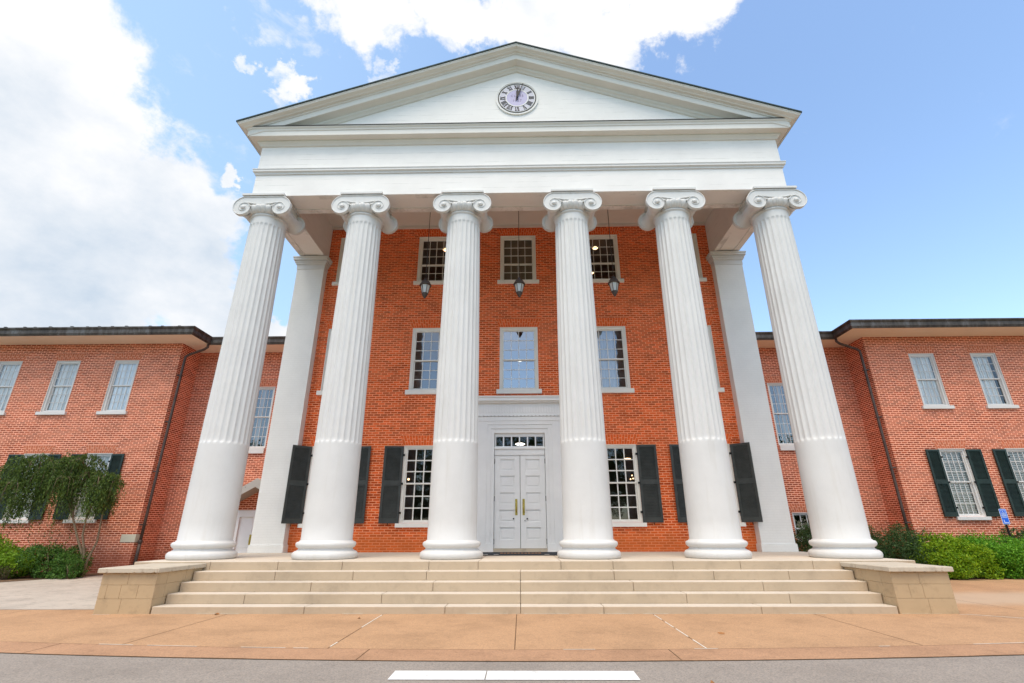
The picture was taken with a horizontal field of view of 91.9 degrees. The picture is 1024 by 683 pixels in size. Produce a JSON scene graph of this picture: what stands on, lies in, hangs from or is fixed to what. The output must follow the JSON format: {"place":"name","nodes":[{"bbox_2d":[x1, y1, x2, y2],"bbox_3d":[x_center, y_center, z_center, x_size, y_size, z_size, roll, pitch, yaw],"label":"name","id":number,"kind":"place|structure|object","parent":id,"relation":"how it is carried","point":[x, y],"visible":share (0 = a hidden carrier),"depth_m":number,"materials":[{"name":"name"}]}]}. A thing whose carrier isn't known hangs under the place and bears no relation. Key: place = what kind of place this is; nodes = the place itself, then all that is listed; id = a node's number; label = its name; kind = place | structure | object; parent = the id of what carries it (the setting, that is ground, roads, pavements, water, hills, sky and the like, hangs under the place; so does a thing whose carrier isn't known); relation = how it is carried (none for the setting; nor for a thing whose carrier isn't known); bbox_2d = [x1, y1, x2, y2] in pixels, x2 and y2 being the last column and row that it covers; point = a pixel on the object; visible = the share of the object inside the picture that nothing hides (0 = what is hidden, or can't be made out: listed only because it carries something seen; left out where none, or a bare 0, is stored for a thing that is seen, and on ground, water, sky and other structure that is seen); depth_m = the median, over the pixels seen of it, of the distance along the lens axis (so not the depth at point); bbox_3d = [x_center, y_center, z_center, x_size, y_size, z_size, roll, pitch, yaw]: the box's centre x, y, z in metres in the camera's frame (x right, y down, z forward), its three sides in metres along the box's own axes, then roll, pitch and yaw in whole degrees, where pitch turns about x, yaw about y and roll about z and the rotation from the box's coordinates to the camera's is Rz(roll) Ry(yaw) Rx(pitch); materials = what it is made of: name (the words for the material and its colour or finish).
{"place":"outdoors","nodes":[
{"label":"outdoors","id":0,"kind":"place"},
{"bbox_2d":[0,575,102,609],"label":"concrete path","id":1,"kind":"structure","parent":0,"point":[65,593],"depth_m":11.94,"materials":[{"name":"beige concrete"}]},
{"bbox_2d":[0,449,125,577],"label":"weeping tree","id":2,"kind":"object","parent":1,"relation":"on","point":[50,476],"visible":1,"depth_m":16.71,"materials":[{"name":"green plant"}]},
{"bbox_2d":[57,558,84,578],"bbox_3d":[-13.932,7.194,15.733,0.594,0.625,0.681,12,-24,-28],"label":"shrub","id":3,"kind":"object","parent":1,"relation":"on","point":[73,566],"visible":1,"depth_m":15.63,"materials":[{"name":"green plant"}]},
{"bbox_2d":[0,578,1023,660],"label":"pavement","id":4,"kind":"structure","parent":0,"point":[539,637],"depth_m":7.11,"materials":[{"name":"beige concrete"}]},
{"bbox_2d":[93,563,205,613],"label":"cheek wall","id":5,"kind":"structure","parent":4,"relation":"on","point":[139,589],"depth_m":9.15,"materials":[{"name":"beige stone"}]},
{"bbox_2d":[134,551,915,613],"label":"stone steps","id":6,"kind":"structure","parent":4,"relation":"on","point":[799,582],"depth_m":9.65,"materials":[{"name":"beige stone"}]},
{"bbox_2d":[483,552,556,555],"bbox_3d":[0.216,5.771,13.478,3.220,0.019,1.800,-1,-21,1],"label":"doormat","id":7,"kind":"object","parent":6,"relation":"on","point":[519,553],"visible":0.57,"depth_m":13.12,"materials":[{"name":"black rubber"}]},
{"bbox_2d":[115,614,1023,648],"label":"joint sealant","id":8,"kind":"object","parent":4,"relation":"on","point":[655,615],"visible":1,"depth_m":6.49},
{"bbox_2d":[840,562,958,613],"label":"cheek wall","id":9,"kind":"structure","parent":4,"relation":"on","point":[909,588],"depth_m":8.92,"materials":[{"name":"beige stone"}]},
{"bbox_2d":[0,653,1023,682],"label":"road","id":10,"kind":"structure","parent":0,"point":[25,668],"depth_m":5.35,"materials":[{"name":"grey asphalt"}]},
{"bbox_2d":[387,671,639,679],"bbox_3d":[0.018,3.465,5.146,2.550,0.001,0.340,-1,-21,1],"label":"road marking","id":11,"kind":"object","parent":10,"relation":"on","point":[515,675],"visible":1,"depth_m":5.13,"materials":[{"name":"paint"}]},
{"bbox_2d":[7,653,1016,661],"bbox_3d":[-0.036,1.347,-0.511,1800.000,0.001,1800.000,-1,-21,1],"label":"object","id":12,"kind":"structure","parent":0,"point":[499,661],"depth_m":5.84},
{"bbox_2d":[0,573,103,581],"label":"planting bed","id":13,"kind":"object","parent":12,"relation":"on","point":[21,578],"visible":0.33,"depth_m":15.66,"materials":[{"name":"brown soil"}]},
{"bbox_2d":[0,564,17,579],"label":"flowering shrub","id":14,"kind":"object","parent":13,"relation":"on","point":[3,575],"visible":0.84,"depth_m":15.26,"materials":[{"name":"green plant"}]},
{"bbox_2d":[0,533,42,578],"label":"yellow green shrub","id":15,"kind":"object","parent":13,"relation":"on","point":[8,553],"visible":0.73,"depth_m":15.76,"materials":[{"name":"green plant"}]},
{"bbox_2d":[15,541,94,578],"bbox_3d":[-14.822,7.087,16.164,2.033,1.160,1.660,9,-23,-24],"label":"dark shrub","id":16,"kind":"object","parent":13,"relation":"on","point":[55,564],"visible":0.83,"depth_m":15.88,"materials":[{"name":"green plant"}]},
{"bbox_2d":[0,325,285,572],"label":"brick wing","id":17,"kind":"structure","parent":12,"relation":"on","point":[129,404],"depth_m":19.66,"materials":[{"name":"red brick"}]},
{"bbox_2d":[0,354,28,415],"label":"window","id":18,"kind":"structure","parent":17,"relation":"in","point":[12,362],"depth_m":20.36,"materials":[{"name":"white paint"}]},
{"bbox_2d":[0,445,61,522],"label":"window","id":19,"kind":"structure","parent":17,"relation":"in","point":[31,450],"depth_m":18.89,"materials":[{"name":"white paint"}]},
{"bbox_2d":[35,353,86,414],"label":"window","id":20,"kind":"structure","parent":17,"relation":"in","point":[57,396],"depth_m":20.12,"materials":[{"name":"white paint"}]},
{"bbox_2d":[52,445,124,522],"bbox_3d":[-15.788,5.330,18.660,2.027,2.834,0.277,-1,-21,1],"label":"window","id":21,"kind":"structure","parent":17,"relation":"in","point":[105,452],"depth_m":18.79,"materials":[{"name":"white paint"}]},
{"bbox_2d":[96,353,144,414],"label":"window","id":22,"kind":"structure","parent":17,"relation":"in","point":[117,396],"depth_m":20.08,"materials":[{"name":"white paint"}]},
{"bbox_2d":[233,478,260,552],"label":"side door","id":23,"kind":"structure","parent":17,"relation":"in","point":[245,518],"depth_m":19.06,"materials":[{"name":"paint"}]},
{"bbox_2d":[248,380,277,453],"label":"window","id":24,"kind":"structure","parent":17,"relation":"in","point":[265,385],"depth_m":20.74,"materials":[{"name":"white paint"}]},
{"bbox_2d":[0,583,1023,661],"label":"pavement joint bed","id":25,"kind":"object","parent":12,"relation":"on","point":[500,661],"visible":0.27,"depth_m":5.91,"materials":[{"name":"brown concrete"}]},
{"bbox_2d":[165,41,882,559],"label":"brick hall","id":26,"kind":"structure","parent":12,"relation":"on","point":[407,417],"depth_m":15.06,"materials":[{"name":"paint"}]},
{"bbox_2d":[316,320,332,395],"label":"window","id":27,"kind":"structure","parent":26,"relation":"in","point":[329,322],"depth_m":17.10,"materials":[{"name":"paint"}]},
{"bbox_2d":[281,436,370,527],"bbox_3d":[-5.712,4.357,15.556,2.389,2.794,0.538,3,-21,-7],"label":"window","id":28,"kind":"structure","parent":26,"relation":"in","point":[301,457],"depth_m":15.35,"materials":[{"name":"paint"}]},
{"bbox_2d":[332,231,345,285],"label":"window","id":29,"kind":"structure","parent":26,"relation":"in","point":[342,233],"depth_m":18.46,"materials":[{"name":"paint"}]},
{"bbox_2d":[378,435,433,527],"bbox_3d":[-2.794,4.344,15.546,2.515,2.794,0.254,-1,-21,1],"label":"window","id":30,"kind":"structure","parent":26,"relation":"in","point":[393,487],"depth_m":15.50,"materials":[{"name":"paint"}]},
{"bbox_2d":[405,319,440,394],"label":"window","id":31,"kind":"structure","parent":26,"relation":"in","point":[424,326],"depth_m":17.13,"materials":[{"name":"paint"}]},
{"bbox_2d":[420,212,430,298],"bbox_3d":[-2.806,-3.170,16.557,0.380,3.820,0.380,-1,-21,1],"label":"hanging lantern","id":32,"kind":"object","parent":26,"relation":"hanging from","point":[425,285],"visible":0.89,"depth_m":15.93,"materials":[{"name":"grey metal"}]},
{"bbox_2d":[413,230,446,284],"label":"window","id":33,"kind":"structure","parent":26,"relation":"in","point":[437,236],"depth_m":18.52,"materials":[{"name":"paint"}]},
{"bbox_2d":[493,455,519,547],"bbox_3d":[-0.158,4.869,15.187,0.808,2.722,0.119,-1,-21,1],"label":"door","id":34,"kind":"structure","parent":26,"relation":"in","point":[507,467],"depth_m":15.19,"materials":[{"name":"paint"}]},
{"bbox_2d":[496,82,537,114],"bbox_3d":[0.162,-7.847,15.940,1.370,1.370,0.105,-1,-21,1],"label":"wall clock","id":35,"kind":"object","parent":26,"relation":"attached to","point":[516,98],"depth_m":15.94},
{"bbox_2d":[496,229,538,283],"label":"window","id":36,"kind":"structure","parent":26,"relation":"in","point":[517,248],"depth_m":18.47,"materials":[{"name":"paint"}]},
{"bbox_2d":[513,211,524,297],"bbox_3d":[0.231,-3.197,16.509,0.380,3.820,0.380,-1,-21,1],"label":"hanging lantern","id":37,"kind":"object","parent":26,"relation":"hanging from","point":[519,284],"visible":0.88,"depth_m":15.87,"materials":[{"name":"grey metal"}]},
{"bbox_2d":[496,318,541,393],"bbox_3d":[0.234,0.479,16.963,1.630,2.729,0.240,-1,-21,1],"label":"window","id":38,"kind":"structure","parent":26,"relation":"in","point":[522,324],"depth_m":17.06,"materials":[{"name":"paint"}]},
{"bbox_2d":[494,433,544,454],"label":"transom window","id":39,"kind":"structure","parent":26,"relation":"in","point":[499,450],"depth_m":15.70,"materials":[{"name":"paint"}]},
{"bbox_2d":[520,455,546,547],"bbox_3d":[0.656,4.862,15.174,0.792,2.722,0.119,-1,-21,1],"label":"door","id":40,"kind":"structure","parent":26,"relation":"in","point":[532,467],"depth_m":15.18,"materials":[{"name":"paint"}]},
{"bbox_2d":[589,228,623,282],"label":"window","id":41,"kind":"structure","parent":26,"relation":"in","point":[599,234],"depth_m":18.46,"materials":[{"name":"paint"}]},
{"bbox_2d":[607,210,619,296],"bbox_3d":[3.273,-3.225,16.460,0.380,3.820,0.380,-1,-21,1],"label":"hanging lantern","id":42,"kind":"object","parent":26,"relation":"hanging from","point":[613,283],"visible":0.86,"depth_m":15.85,"materials":[{"name":"grey metal"}]},
{"bbox_2d":[596,317,634,392],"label":"window","id":43,"kind":"structure","parent":26,"relation":"in","point":[606,327],"depth_m":17.02,"materials":[{"name":"paint"}]},
{"bbox_2d":[605,434,663,526],"bbox_3d":[3.295,4.289,15.450,2.515,2.794,0.254,-1,-21,1],"label":"window","id":44,"kind":"structure","parent":26,"relation":"in","point":[647,483],"depth_m":15.38,"materials":[{"name":"paint"}]},
{"bbox_2d":[691,227,706,281],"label":"window","id":45,"kind":"structure","parent":26,"relation":"in","point":[694,230],"depth_m":18.25,"materials":[{"name":"paint"}]},
{"bbox_2d":[706,317,724,392],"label":"window","id":46,"kind":"structure","parent":26,"relation":"in","point":[709,320],"depth_m":16.88,"materials":[{"name":"paint"}]},
{"bbox_2d":[669,433,762,526],"bbox_3d":[6.201,4.249,15.367,2.389,2.794,0.538,-4,-21,9],"label":"window","id":47,"kind":"structure","parent":26,"relation":"in","point":[740,453],"depth_m":15.16,"materials":[{"name":"paint"}]},
{"bbox_2d":[755,318,1023,554],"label":"brick wing","id":48,"kind":"structure","parent":12,"relation":"on","point":[931,411],"depth_m":19.14,"materials":[{"name":"red brick"}]},
{"bbox_2d":[764,376,794,450],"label":"window","id":49,"kind":"structure","parent":48,"relation":"in","point":[776,381],"depth_m":20.41,"materials":[{"name":"white paint"}]},
{"bbox_2d":[788,503,807,541],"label":"window","id":50,"kind":"structure","parent":48,"relation":"in","point":[793,507],"depth_m":18.96,"materials":[{"name":"white paint"}]},
{"bbox_2d":[902,346,954,408],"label":"window","id":51,"kind":"structure","parent":48,"relation":"in","point":[931,388],"depth_m":19.58,"materials":[{"name":"white paint"}]},
{"bbox_2d":[925,440,999,519],"bbox_3d":[16.387,5.037,18.141,2.027,2.834,0.260,-1,-21,1],"label":"window","id":52,"kind":"structure","parent":48,"relation":"in","point":[951,483],"depth_m":18.09,"materials":[{"name":"white paint"}]},
{"bbox_2d":[964,345,1019,408],"bbox_3d":[18.775,1.386,19.490,1.300,2.584,0.277,-1,-21,1],"label":"window","id":53,"kind":"structure","parent":48,"relation":"in","point":[979,354],"depth_m":19.53,"materials":[{"name":"white paint"}]},
{"bbox_2d":[992,440,1023,517],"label":"window","id":54,"kind":"structure","parent":48,"relation":"in","point":[1009,460],"depth_m":18.21,"materials":[{"name":"white paint"}]},
{"bbox_2d":[950,576,1002,579],"bbox_3d":[19.390,7.613,16.259,21.800,0.001,4.300,-1,-21,1],"label":"planting bed","id":55,"kind":"object","parent":12,"relation":"on","point":[970,578],"visible":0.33,"depth_m":14.77,"materials":[{"name":"brown soil"}]},
{"bbox_2d":[793,521,891,551],"bbox_3d":[10.770,6.604,16.242,3.900,1.975,2.014,-1,-21,1],"label":"juniper","id":56,"kind":"object","parent":55,"relation":"on","point":[803,535],"visible":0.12,"depth_m":16.16,"materials":[{"name":"green plant"}]},
{"bbox_2d":[870,521,942,564],"bbox_3d":[12.251,6.554,15.681,2.664,1.666,1.922,-1,-21,1],"label":"juniper","id":57,"kind":"object","parent":55,"relation":"on","point":[889,544],"visible":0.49,"depth_m":15.41,"materials":[{"name":"green plant"}]},
{"bbox_2d":[906,531,1006,579],"bbox_3d":[13.529,6.521,15.176,2.784,1.363,1.687,4,-21,-11],"label":"bright green shrub","id":58,"kind":"object","parent":55,"relation":"on","point":[959,558],"visible":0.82,"depth_m":14.77,"materials":[{"name":"green plant"}]},
{"bbox_2d":[955,529,1023,578],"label":"bright green shrub","id":59,"kind":"object","parent":55,"relation":"on","point":[1012,559],"visible":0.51,"depth_m":14.96,"materials":[{"name":"green plant"}]},
{"bbox_2d":[998,508,1011,536],"bbox_3d":[16.352,6.527,16.201,0.235,2.030,0.068,-1,-21,1],"label":"accessible sign","id":60,"kind":"object","parent":55,"relation":"on","point":[1004,517],"visible":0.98,"depth_m":16.43,"materials":[{"name":"blue metal"}]},
{"bbox_2d":[997,524,1023,564],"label":"dark shrub","id":61,"kind":"object","parent":55,"relation":"on","point":[1013,536],"visible":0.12,"depth_m":16.72,"materials":[{"name":"green plant"}]},
{"bbox_2d":[0,0,1023,336],"label":"sky","id":62,"kind":"structure","parent":0,"point":[126,159],"materials":[{"name":"blue"}]}
]}

